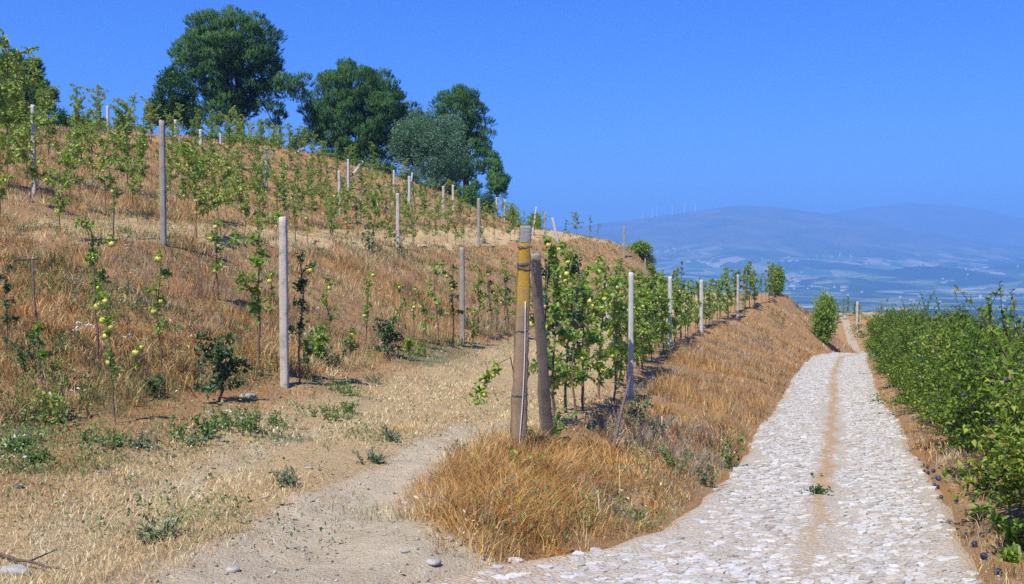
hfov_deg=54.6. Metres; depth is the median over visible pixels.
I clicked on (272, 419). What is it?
weed clump
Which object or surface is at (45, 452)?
weed clump
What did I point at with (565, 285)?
apple tree
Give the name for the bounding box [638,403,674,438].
weed
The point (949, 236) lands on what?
mountains
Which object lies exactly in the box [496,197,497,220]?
concrete post
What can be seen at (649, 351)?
apple tree
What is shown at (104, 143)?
apple tree
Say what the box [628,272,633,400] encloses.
concrete post
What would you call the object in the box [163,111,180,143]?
apple tree
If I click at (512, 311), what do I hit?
apple tree
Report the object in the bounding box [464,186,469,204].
apple tree
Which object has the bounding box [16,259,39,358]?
iron stake
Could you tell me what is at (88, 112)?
apple tree
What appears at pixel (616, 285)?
apple tree
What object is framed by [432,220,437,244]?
apple tree
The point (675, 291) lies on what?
apple tree
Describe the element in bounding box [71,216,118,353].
apple tree
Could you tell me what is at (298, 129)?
apple tree
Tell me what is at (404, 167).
apple tree
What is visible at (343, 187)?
apple tree
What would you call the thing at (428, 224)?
apple tree
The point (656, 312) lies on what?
apple tree
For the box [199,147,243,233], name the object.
apple tree
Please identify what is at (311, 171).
apple tree
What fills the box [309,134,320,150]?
apple tree
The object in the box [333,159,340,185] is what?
apple tree
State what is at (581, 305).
apple tree
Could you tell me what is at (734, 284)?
apple tree
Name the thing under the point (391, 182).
apple tree
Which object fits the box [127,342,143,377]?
apple tree
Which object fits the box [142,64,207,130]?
leafy tree
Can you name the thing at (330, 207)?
apple tree
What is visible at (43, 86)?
apple tree
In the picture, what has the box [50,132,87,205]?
apple tree
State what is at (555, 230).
concrete post
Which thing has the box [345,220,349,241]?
apple tree
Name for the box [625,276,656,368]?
apple tree
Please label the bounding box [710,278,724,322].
apple tree
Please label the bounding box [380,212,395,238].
apple tree
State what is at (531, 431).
weed
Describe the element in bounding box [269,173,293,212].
apple tree
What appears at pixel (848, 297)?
apple tree
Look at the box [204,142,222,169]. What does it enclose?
apple tree
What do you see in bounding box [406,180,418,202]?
apple tree
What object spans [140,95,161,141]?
apple tree
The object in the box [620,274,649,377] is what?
apple tree
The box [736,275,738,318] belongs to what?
concrete post
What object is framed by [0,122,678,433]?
slope grass
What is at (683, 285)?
apple tree
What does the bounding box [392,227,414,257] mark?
weed
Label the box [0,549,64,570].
stick
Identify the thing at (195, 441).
weed clump
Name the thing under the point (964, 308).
plum bush
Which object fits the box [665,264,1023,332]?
valley floor
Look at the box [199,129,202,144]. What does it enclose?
concrete post
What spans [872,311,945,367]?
plum bush
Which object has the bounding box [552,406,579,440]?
weed
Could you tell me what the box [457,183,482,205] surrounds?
shrub
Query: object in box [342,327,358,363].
apple tree
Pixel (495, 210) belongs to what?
apple tree
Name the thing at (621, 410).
wooden stake
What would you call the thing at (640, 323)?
apple tree
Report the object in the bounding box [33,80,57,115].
apple tree
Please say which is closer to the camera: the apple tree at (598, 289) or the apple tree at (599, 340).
the apple tree at (599, 340)
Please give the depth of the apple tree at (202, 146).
35.03 m
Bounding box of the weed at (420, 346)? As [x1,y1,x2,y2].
[401,336,425,355]
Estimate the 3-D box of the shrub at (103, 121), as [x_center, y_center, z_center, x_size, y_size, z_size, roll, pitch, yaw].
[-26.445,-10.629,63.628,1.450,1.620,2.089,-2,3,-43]
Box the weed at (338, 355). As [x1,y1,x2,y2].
[310,340,349,369]
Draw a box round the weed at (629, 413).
[613,382,655,427]
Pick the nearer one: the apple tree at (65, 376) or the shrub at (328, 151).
the apple tree at (65, 376)
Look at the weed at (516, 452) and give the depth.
8.79 m
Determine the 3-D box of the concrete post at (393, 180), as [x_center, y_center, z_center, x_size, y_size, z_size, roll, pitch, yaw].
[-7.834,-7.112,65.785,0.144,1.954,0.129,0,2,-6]
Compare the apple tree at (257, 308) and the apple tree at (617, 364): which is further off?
the apple tree at (617, 364)
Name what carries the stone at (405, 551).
on the ground at (340, 458)
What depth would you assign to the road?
8.83 m
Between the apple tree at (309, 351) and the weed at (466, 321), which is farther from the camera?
the weed at (466, 321)
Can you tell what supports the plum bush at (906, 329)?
on the ground at (340, 458)
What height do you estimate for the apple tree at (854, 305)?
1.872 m
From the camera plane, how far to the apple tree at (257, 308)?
12.87 m
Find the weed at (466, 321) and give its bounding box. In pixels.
[459,308,484,333]
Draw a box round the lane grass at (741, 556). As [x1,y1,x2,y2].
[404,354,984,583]
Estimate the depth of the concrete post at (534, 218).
66.81 m
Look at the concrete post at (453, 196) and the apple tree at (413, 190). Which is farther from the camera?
the concrete post at (453, 196)
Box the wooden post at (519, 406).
[509,225,535,448]
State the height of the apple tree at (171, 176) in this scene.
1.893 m
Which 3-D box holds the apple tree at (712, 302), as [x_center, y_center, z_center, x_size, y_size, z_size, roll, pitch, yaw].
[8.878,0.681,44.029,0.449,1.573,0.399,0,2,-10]
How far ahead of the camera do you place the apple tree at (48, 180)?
15.97 m
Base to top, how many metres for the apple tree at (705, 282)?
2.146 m
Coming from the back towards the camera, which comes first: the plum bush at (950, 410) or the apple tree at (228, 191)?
the apple tree at (228, 191)
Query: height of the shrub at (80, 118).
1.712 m
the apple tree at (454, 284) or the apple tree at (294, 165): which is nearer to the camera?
the apple tree at (454, 284)
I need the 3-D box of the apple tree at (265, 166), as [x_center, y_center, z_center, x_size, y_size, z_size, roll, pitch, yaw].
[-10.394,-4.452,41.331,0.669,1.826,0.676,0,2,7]
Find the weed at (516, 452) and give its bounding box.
[508,444,544,475]
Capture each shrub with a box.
[48,105,75,127]
[70,111,92,126]
[81,117,108,131]
[94,116,110,128]
[110,113,137,131]
[133,121,149,132]
[183,129,205,136]
[204,134,225,139]
[222,130,248,141]
[247,134,266,145]
[263,132,285,148]
[287,128,314,150]
[316,146,331,157]
[330,148,347,161]
[349,156,372,167]
[371,159,398,175]
[397,166,423,183]
[440,180,462,196]
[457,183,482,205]
[475,191,498,212]
[506,205,520,223]
[523,211,543,228]
[627,238,653,257]
[641,253,658,264]
[769,265,786,294]
[809,288,840,343]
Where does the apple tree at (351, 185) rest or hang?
on the ground at (340, 458)
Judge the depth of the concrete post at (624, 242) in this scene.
71.85 m
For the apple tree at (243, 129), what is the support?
on the ground at (340, 458)
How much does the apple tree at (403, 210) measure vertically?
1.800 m
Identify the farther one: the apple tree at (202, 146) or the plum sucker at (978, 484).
the apple tree at (202, 146)
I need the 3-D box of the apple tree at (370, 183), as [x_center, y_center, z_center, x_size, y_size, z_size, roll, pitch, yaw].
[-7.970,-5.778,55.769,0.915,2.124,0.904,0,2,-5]
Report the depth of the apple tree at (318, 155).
56.54 m
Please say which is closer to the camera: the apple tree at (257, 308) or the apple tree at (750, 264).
the apple tree at (257, 308)
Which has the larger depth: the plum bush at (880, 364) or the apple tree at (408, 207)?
the apple tree at (408, 207)
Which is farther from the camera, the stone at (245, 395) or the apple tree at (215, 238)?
the apple tree at (215, 238)
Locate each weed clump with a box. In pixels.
[0,431,36,453]
[13,442,52,464]
[76,420,102,443]
[77,427,134,454]
[119,429,160,450]
[135,513,178,543]
[153,413,206,440]
[178,424,214,447]
[196,403,247,431]
[231,402,279,437]
[265,407,299,428]
[266,465,301,486]
[292,400,355,421]
[327,377,350,391]
[339,382,361,396]
[340,399,359,412]
[351,443,391,464]
[365,373,381,384]
[377,426,401,442]
[444,439,468,454]
[450,334,465,346]
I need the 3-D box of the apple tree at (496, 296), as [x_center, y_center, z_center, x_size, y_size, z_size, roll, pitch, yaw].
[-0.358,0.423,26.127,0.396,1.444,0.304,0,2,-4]
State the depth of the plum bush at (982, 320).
32.74 m
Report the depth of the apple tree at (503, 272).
27.46 m
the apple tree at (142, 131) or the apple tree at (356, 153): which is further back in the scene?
the apple tree at (356, 153)
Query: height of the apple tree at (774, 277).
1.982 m
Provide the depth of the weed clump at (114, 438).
8.80 m
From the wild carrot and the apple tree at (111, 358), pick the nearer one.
the apple tree at (111, 358)
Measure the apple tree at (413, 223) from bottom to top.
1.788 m
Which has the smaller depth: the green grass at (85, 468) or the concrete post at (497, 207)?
the green grass at (85, 468)
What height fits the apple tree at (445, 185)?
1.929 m
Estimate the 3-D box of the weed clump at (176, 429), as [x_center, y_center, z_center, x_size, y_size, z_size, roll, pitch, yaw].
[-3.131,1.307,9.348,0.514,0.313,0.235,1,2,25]
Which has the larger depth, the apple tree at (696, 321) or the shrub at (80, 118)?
the shrub at (80, 118)
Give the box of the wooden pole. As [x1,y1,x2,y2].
[743,270,745,308]
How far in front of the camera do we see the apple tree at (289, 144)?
60.96 m
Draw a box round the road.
[422,313,984,583]
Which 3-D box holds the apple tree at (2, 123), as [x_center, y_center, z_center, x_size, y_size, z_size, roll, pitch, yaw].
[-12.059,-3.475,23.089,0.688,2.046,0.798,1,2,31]
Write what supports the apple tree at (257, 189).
on the ground at (340, 458)
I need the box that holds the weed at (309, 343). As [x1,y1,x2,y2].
[289,326,330,362]
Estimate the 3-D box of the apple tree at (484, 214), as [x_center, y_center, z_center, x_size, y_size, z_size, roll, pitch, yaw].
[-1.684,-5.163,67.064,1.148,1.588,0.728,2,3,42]
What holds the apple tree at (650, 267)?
on the ground at (340, 458)
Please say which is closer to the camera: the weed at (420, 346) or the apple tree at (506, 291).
the weed at (420, 346)
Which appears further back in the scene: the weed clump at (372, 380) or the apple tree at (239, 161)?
the apple tree at (239, 161)
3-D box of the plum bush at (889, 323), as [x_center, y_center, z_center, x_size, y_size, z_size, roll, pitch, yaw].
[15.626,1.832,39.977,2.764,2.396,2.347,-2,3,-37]
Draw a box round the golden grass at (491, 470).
[381,413,658,567]
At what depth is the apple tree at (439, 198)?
59.01 m
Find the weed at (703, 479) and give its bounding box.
[694,454,725,487]
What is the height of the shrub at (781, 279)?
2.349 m
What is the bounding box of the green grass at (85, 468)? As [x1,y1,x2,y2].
[0,325,668,561]
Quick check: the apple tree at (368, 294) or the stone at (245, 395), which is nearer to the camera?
the stone at (245, 395)
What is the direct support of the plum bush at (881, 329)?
on the ground at (340, 458)
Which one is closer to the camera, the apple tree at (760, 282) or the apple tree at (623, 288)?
the apple tree at (623, 288)
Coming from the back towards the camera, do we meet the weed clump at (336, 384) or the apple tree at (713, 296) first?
the apple tree at (713, 296)
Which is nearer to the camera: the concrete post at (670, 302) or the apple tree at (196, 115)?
the concrete post at (670, 302)
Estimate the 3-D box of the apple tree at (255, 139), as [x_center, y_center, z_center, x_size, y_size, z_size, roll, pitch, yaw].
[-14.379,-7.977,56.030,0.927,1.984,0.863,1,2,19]
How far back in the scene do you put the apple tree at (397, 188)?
61.22 m
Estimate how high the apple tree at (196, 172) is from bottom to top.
2.220 m
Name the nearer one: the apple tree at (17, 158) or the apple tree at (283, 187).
the apple tree at (17, 158)
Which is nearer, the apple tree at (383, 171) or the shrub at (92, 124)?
the shrub at (92, 124)
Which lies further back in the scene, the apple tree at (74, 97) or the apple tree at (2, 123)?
the apple tree at (74, 97)
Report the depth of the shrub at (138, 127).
67.35 m
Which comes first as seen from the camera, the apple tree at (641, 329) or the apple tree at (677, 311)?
the apple tree at (641, 329)
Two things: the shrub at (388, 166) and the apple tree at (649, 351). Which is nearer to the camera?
the apple tree at (649, 351)
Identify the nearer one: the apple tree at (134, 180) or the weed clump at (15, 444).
the weed clump at (15, 444)
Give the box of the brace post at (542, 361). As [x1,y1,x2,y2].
[530,252,553,440]
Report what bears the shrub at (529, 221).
on the ground at (340, 458)
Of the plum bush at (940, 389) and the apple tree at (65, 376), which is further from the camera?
the plum bush at (940, 389)
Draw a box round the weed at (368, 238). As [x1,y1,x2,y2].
[347,219,390,251]
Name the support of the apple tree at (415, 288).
on the ground at (340, 458)
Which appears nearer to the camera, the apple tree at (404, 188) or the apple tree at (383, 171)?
the apple tree at (404, 188)
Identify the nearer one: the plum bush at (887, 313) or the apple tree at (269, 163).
the plum bush at (887, 313)
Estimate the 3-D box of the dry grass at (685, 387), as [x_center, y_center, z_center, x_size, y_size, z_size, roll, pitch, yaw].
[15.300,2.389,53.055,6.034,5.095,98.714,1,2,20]
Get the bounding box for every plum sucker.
[936,427,968,452]
[959,494,1003,521]
[965,459,1000,499]
[987,487,1016,508]
[988,506,1010,534]
[989,542,1023,564]
[995,512,1023,546]
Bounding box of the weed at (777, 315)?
[767,306,785,324]
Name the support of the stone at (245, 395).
on the ground at (340, 458)
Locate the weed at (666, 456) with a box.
[659,445,695,471]
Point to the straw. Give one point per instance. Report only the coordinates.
(28, 579)
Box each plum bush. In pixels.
[847,304,951,371]
[860,301,922,344]
[860,303,911,341]
[861,306,910,344]
[862,299,921,357]
[865,312,907,353]
[866,304,925,363]
[867,291,994,389]
[867,312,998,411]
[868,305,996,389]
[869,305,933,365]
[869,312,947,380]
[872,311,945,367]
[874,305,952,378]
[882,322,965,406]
[898,303,1020,428]
[900,303,1017,451]
[900,307,1008,418]
[908,289,1023,436]
[921,281,1023,475]
[922,304,1023,458]
[932,304,991,325]
[935,285,1023,511]
[936,302,996,324]
[950,312,1017,334]
[951,289,1023,471]
[953,311,1002,331]
[983,313,1023,343]
[991,310,1023,343]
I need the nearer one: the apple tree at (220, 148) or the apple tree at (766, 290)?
the apple tree at (220, 148)
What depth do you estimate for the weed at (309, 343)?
15.45 m
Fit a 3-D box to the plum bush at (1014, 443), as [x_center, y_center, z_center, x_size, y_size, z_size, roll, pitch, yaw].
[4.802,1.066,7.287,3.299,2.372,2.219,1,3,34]
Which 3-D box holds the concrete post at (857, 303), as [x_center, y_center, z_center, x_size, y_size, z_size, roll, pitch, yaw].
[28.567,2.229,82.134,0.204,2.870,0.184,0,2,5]
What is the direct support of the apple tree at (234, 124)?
on the ground at (340, 458)
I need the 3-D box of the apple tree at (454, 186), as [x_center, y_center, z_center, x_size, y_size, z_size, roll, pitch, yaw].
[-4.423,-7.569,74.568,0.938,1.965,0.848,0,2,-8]
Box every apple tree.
[0,29,50,171]
[0,50,56,162]
[0,64,47,152]
[0,85,17,146]
[0,105,8,159]
[0,121,30,214]
[0,262,19,352]
[1,80,27,113]
[7,118,43,180]
[7,120,54,204]
[12,82,21,127]
[17,377,25,412]
[28,320,50,383]
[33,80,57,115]
[33,94,41,115]
[35,80,57,140]
[35,144,80,236]
[36,85,60,158]
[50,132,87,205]
[50,359,68,418]
[52,124,92,176]
[67,84,87,122]
[68,95,89,154]
[68,100,80,127]
[70,123,102,184]
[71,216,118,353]
[80,125,121,205]
[83,84,109,131]
[83,110,95,145]
[92,96,109,133]
[94,299,123,423]
[95,156,122,235]
[106,118,122,164]
[109,104,136,144]
[109,125,144,189]
[112,98,139,131]
[117,92,137,126]
[117,154,147,210]
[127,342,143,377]
[130,134,148,160]
[134,136,150,188]
[138,118,151,148]
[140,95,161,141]
[142,247,173,375]
[143,97,154,125]
[154,143,179,194]
[155,166,171,196]
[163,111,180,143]
[165,122,182,145]
[166,138,227,239]
[171,136,182,172]
[171,145,204,211]
[173,103,185,136]
[174,136,201,193]
[183,117,200,155]
[190,108,204,144]
[190,136,200,170]
[193,332,253,400]
[194,109,204,135]
[194,143,210,186]
[198,163,224,220]
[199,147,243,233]
[202,119,219,162]
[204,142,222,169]
[205,109,217,140]
[205,217,226,299]
[212,113,220,139]
[214,166,238,219]
[216,124,242,158]
[218,106,237,135]
[219,147,244,198]
[226,211,284,376]
[227,170,262,235]
[230,110,242,138]
[232,157,245,190]
[234,148,245,182]
[236,122,247,160]
[238,116,249,146]
[245,120,256,139]
[245,138,266,175]
[248,158,278,196]
[248,182,270,211]
[249,133,263,165]
[250,209,262,232]
[254,118,269,137]
[256,164,268,198]
[258,119,266,146]
[262,122,282,163]
[262,157,276,181]
[262,270,275,329]
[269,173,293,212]
[272,159,289,195]
[274,190,281,235]
[275,124,287,144]
[278,157,288,180]
[281,131,293,162]
[281,185,288,216]
[285,123,295,147]
[286,178,300,244]
[288,249,318,383]
[289,163,305,181]
[290,182,310,223]
[291,167,301,199]
[293,127,305,165]
[299,167,320,207]
[300,125,308,149]
[300,158,313,177]
[300,338,315,371]
[301,183,321,221]
[303,322,331,363]
[305,215,313,242]
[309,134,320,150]
[309,144,315,164]
[311,146,328,176]
[314,167,327,203]
[319,141,329,166]
[320,180,332,208]
[320,192,342,233]
[320,194,335,216]
[320,275,338,341]
[323,160,331,179]
[324,180,343,224]
[326,193,335,238]
[331,142,340,164]
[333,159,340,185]
[336,178,346,206]
[337,187,354,219]
[341,145,354,161]
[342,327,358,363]
[343,181,357,205]
[345,152,355,182]
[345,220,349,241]
[352,196,361,241]
[353,143,359,165]
[353,198,366,218]
[354,170,370,205]
[356,160,363,184]
[360,271,375,347]
[362,191,387,240]
[363,171,377,198]
[364,161,373,184]
[368,141,375,169]
[371,186,387,222]
[372,158,380,178]
[372,316,403,357]
[374,180,387,199]
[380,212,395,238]
[381,163,387,180]
[386,180,394,207]
[388,192,403,212]
[389,164,395,178]
[390,184,404,199]
[390,203,409,245]
[391,282,407,335]
[397,158,408,178]
[400,181,406,203]
[402,197,414,217]
[403,336,417,361]
[404,177,412,196]
[405,205,419,241]
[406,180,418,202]
[408,285,423,338]
[412,196,417,216]
[416,191,432,223]
[417,181,422,197]
[419,301,434,346]
[420,208,438,242]
[421,178,433,200]
[424,260,448,345]
[430,193,446,216]
[430,203,443,223]
[431,181,440,196]
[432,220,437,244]
[438,205,457,242]
[440,183,451,198]
[442,263,463,344]
[444,192,456,215]
[448,179,458,195]
[449,219,461,243]
[453,197,468,220]
[454,185,462,200]
[460,217,467,233]
[462,202,475,223]
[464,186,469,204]
[469,263,488,331]
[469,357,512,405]
[471,320,478,347]
[474,200,487,218]
[474,219,487,236]
[482,204,495,220]
[483,266,495,335]
[490,203,502,225]
[490,212,497,238]
[491,281,504,332]
[499,197,511,223]
[500,260,510,325]
[500,273,513,342]
[504,202,518,217]
[505,216,515,241]
[508,284,531,327]
[515,217,526,227]
[528,234,595,419]
[529,255,560,426]
[533,211,549,229]
[543,279,550,300]
[547,240,604,412]
[560,272,611,410]
[561,277,575,318]
[564,253,593,419]
[569,211,583,229]
[569,255,624,400]
[569,286,599,404]
[589,258,635,362]
[591,275,602,312]
[600,288,627,400]
[605,272,624,385]
[607,292,637,383]
[619,267,627,299]
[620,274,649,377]
[621,300,645,382]
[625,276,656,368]
[625,295,648,373]
[627,266,638,293]
[634,271,665,372]
[634,285,657,363]
[643,282,659,354]
[644,289,663,354]
[645,262,671,353]
[645,279,663,345]
[648,280,659,361]
[653,271,667,335]
[655,277,676,343]
[657,283,676,351]
[658,278,678,347]
[667,267,688,341]
[672,278,690,338]
[672,284,687,344]
[678,282,687,338]
[680,261,684,287]
[682,279,697,335]
[682,296,690,338]
[687,287,695,325]
[690,279,698,331]
[691,280,706,332]
[691,282,710,322]
[699,278,713,326]
[704,278,719,323]
[705,280,715,320]
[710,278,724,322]
[710,290,717,322]
[714,273,729,318]
[719,266,736,316]
[722,279,736,319]
[729,269,744,313]
[739,264,754,308]
[740,260,757,307]
[747,270,761,306]
[749,274,759,296]
[758,272,764,302]
[763,265,777,295]
[763,277,769,294]
[766,261,779,290]
[771,264,778,291]
[840,298,846,316]
[845,296,851,312]
[850,301,856,320]
[855,304,863,321]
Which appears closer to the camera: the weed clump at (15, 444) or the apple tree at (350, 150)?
the weed clump at (15, 444)
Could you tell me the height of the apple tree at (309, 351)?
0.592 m
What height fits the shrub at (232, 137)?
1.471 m
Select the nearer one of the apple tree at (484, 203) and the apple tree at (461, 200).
the apple tree at (461, 200)
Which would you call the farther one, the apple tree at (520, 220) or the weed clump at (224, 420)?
the apple tree at (520, 220)
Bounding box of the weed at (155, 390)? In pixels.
[142,372,165,397]
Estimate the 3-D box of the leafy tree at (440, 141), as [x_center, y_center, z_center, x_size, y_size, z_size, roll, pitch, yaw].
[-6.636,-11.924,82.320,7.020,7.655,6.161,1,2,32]
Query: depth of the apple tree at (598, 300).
15.90 m
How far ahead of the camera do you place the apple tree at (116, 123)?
34.64 m
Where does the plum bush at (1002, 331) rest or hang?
on the ground at (340, 458)
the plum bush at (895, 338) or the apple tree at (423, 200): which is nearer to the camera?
the plum bush at (895, 338)
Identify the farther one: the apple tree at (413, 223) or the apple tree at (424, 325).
the apple tree at (413, 223)
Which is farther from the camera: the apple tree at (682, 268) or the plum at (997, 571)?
the apple tree at (682, 268)
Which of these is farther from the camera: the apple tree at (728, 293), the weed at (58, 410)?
the apple tree at (728, 293)
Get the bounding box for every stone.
[0,564,27,575]
[226,566,239,572]
[239,393,256,397]
[400,549,409,552]
[426,558,441,565]
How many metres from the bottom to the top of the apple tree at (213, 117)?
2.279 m
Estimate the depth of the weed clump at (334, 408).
11.10 m
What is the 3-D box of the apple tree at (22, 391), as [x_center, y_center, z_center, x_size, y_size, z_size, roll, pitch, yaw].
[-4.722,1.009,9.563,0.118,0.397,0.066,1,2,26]
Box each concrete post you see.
[30,104,36,193]
[106,106,109,132]
[159,120,166,246]
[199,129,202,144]
[264,148,267,186]
[279,216,288,388]
[337,171,340,217]
[347,159,349,188]
[353,161,363,173]
[393,170,394,194]
[396,193,399,246]
[408,176,410,205]
[442,186,444,214]
[452,185,453,209]
[459,247,464,343]
[477,198,479,245]
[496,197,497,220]
[532,207,536,234]
[544,212,545,235]
[551,218,558,242]
[623,227,624,257]
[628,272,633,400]
[667,276,671,347]
[699,280,702,332]
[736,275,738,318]
[855,302,858,332]
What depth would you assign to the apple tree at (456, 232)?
49.62 m
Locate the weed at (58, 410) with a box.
[9,377,73,425]
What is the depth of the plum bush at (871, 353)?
36.42 m
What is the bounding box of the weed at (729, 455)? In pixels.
[719,432,750,468]
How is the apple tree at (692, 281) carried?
on the ground at (340, 458)
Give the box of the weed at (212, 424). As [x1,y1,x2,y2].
[193,408,226,440]
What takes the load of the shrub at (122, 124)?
on the ground at (340, 458)
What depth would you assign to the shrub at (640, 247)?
76.50 m
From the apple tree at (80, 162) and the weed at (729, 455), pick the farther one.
the apple tree at (80, 162)
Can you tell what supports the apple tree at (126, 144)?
on the ground at (340, 458)
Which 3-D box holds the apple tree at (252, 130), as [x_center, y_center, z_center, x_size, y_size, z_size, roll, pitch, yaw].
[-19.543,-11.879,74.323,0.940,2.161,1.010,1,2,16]
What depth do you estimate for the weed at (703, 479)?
10.73 m
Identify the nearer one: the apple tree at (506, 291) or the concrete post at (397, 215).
the apple tree at (506, 291)
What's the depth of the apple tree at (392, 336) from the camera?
17.62 m
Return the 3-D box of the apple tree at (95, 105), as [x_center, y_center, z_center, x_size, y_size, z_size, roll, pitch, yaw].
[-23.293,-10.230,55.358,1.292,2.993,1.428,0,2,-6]
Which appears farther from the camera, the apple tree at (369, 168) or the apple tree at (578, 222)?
the apple tree at (578, 222)
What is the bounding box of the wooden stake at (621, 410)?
[611,376,631,448]
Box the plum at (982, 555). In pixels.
[980,552,987,558]
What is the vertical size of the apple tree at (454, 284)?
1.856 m
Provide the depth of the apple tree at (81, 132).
26.56 m
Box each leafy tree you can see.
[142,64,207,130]
[384,103,473,189]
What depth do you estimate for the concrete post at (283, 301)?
12.88 m
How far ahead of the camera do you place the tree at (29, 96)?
64.59 m
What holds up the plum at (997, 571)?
on the ground at (340, 458)
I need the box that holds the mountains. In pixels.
[546,203,1023,275]
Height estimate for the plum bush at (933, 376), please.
2.258 m
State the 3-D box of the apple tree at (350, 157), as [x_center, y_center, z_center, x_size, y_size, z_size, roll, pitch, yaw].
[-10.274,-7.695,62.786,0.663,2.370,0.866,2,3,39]
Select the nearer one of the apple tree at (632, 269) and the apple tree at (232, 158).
the apple tree at (232, 158)
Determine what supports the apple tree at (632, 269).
on the ground at (340, 458)
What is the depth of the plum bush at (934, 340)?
15.34 m
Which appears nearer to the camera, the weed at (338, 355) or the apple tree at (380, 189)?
the weed at (338, 355)
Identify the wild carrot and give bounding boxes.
[74,321,93,345]
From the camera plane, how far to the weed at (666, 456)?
11.24 m
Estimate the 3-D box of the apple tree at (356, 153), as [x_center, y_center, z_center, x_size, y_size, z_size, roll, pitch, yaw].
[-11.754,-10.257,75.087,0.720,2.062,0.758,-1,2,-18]
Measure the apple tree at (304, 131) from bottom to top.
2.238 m
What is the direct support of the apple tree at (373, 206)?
on the ground at (340, 458)
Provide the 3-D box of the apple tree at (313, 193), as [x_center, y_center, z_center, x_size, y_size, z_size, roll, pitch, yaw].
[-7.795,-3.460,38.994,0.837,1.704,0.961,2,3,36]
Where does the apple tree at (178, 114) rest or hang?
on the ground at (340, 458)
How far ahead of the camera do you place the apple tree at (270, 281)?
15.53 m
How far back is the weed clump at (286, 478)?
7.95 m
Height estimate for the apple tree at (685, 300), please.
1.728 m
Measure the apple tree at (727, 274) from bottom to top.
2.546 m
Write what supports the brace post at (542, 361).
on the ground at (340, 458)
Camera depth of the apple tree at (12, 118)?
22.66 m
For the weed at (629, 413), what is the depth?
13.95 m
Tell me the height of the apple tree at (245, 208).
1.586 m
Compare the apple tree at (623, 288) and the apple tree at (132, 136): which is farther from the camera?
the apple tree at (623, 288)
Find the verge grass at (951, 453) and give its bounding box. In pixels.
[865,359,1023,583]
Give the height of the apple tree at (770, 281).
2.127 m
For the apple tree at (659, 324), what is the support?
on the ground at (340, 458)
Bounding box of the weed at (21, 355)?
[0,316,68,381]
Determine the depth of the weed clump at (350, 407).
11.55 m
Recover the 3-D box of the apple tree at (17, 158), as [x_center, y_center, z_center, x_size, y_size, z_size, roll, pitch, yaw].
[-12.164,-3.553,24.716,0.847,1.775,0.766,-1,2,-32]
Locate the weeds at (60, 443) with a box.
[0,123,839,560]
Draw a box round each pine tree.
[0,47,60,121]
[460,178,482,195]
[484,149,511,198]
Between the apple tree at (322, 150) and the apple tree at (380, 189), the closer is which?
the apple tree at (380, 189)
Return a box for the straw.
[0,213,765,583]
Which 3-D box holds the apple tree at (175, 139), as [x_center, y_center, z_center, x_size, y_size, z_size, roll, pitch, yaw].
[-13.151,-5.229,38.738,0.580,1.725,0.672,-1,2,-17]
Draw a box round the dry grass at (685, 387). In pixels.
[431,295,856,562]
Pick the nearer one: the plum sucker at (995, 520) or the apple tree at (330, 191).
the plum sucker at (995, 520)
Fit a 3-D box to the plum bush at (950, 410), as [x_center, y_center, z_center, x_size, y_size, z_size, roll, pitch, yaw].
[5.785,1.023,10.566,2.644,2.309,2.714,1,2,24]
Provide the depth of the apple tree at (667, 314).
29.32 m
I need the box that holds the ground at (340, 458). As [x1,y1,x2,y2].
[0,128,1023,583]
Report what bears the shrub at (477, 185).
on the ground at (340, 458)
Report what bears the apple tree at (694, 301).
on the ground at (340, 458)
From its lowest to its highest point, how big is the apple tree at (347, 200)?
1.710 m
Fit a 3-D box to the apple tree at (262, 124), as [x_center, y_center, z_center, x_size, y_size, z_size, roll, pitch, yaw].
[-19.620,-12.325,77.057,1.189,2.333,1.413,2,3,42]
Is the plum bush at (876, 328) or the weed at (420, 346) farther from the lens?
the plum bush at (876, 328)
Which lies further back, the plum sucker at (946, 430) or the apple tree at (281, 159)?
the apple tree at (281, 159)
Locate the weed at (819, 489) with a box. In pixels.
[798,483,833,495]
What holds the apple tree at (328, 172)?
on the ground at (340, 458)
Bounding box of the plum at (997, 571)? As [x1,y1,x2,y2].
[994,568,1002,574]
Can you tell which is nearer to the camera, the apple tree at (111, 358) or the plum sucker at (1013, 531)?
the plum sucker at (1013, 531)
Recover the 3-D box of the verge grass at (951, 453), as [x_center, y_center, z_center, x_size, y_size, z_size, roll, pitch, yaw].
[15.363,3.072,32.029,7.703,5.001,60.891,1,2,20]
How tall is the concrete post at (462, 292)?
2.392 m
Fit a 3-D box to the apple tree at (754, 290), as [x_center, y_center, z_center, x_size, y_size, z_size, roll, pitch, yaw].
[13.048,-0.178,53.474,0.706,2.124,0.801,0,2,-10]
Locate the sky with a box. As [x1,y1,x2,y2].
[0,0,1023,227]
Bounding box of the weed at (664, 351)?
[656,341,673,357]
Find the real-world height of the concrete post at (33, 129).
2.331 m
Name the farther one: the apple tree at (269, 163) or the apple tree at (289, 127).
the apple tree at (289, 127)
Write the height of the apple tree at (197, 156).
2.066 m
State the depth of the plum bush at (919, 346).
16.91 m
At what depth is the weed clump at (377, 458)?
8.98 m
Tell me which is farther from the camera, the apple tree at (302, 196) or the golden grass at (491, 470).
the apple tree at (302, 196)
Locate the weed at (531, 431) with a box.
[526,426,544,438]
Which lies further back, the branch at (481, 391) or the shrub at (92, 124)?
the shrub at (92, 124)
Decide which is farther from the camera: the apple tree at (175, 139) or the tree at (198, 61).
the tree at (198, 61)
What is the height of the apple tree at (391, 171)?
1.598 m
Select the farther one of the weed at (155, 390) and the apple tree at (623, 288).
the apple tree at (623, 288)
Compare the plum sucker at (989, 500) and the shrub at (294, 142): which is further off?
the shrub at (294, 142)
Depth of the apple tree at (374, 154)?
77.56 m
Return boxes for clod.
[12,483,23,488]
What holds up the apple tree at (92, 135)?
on the ground at (340, 458)

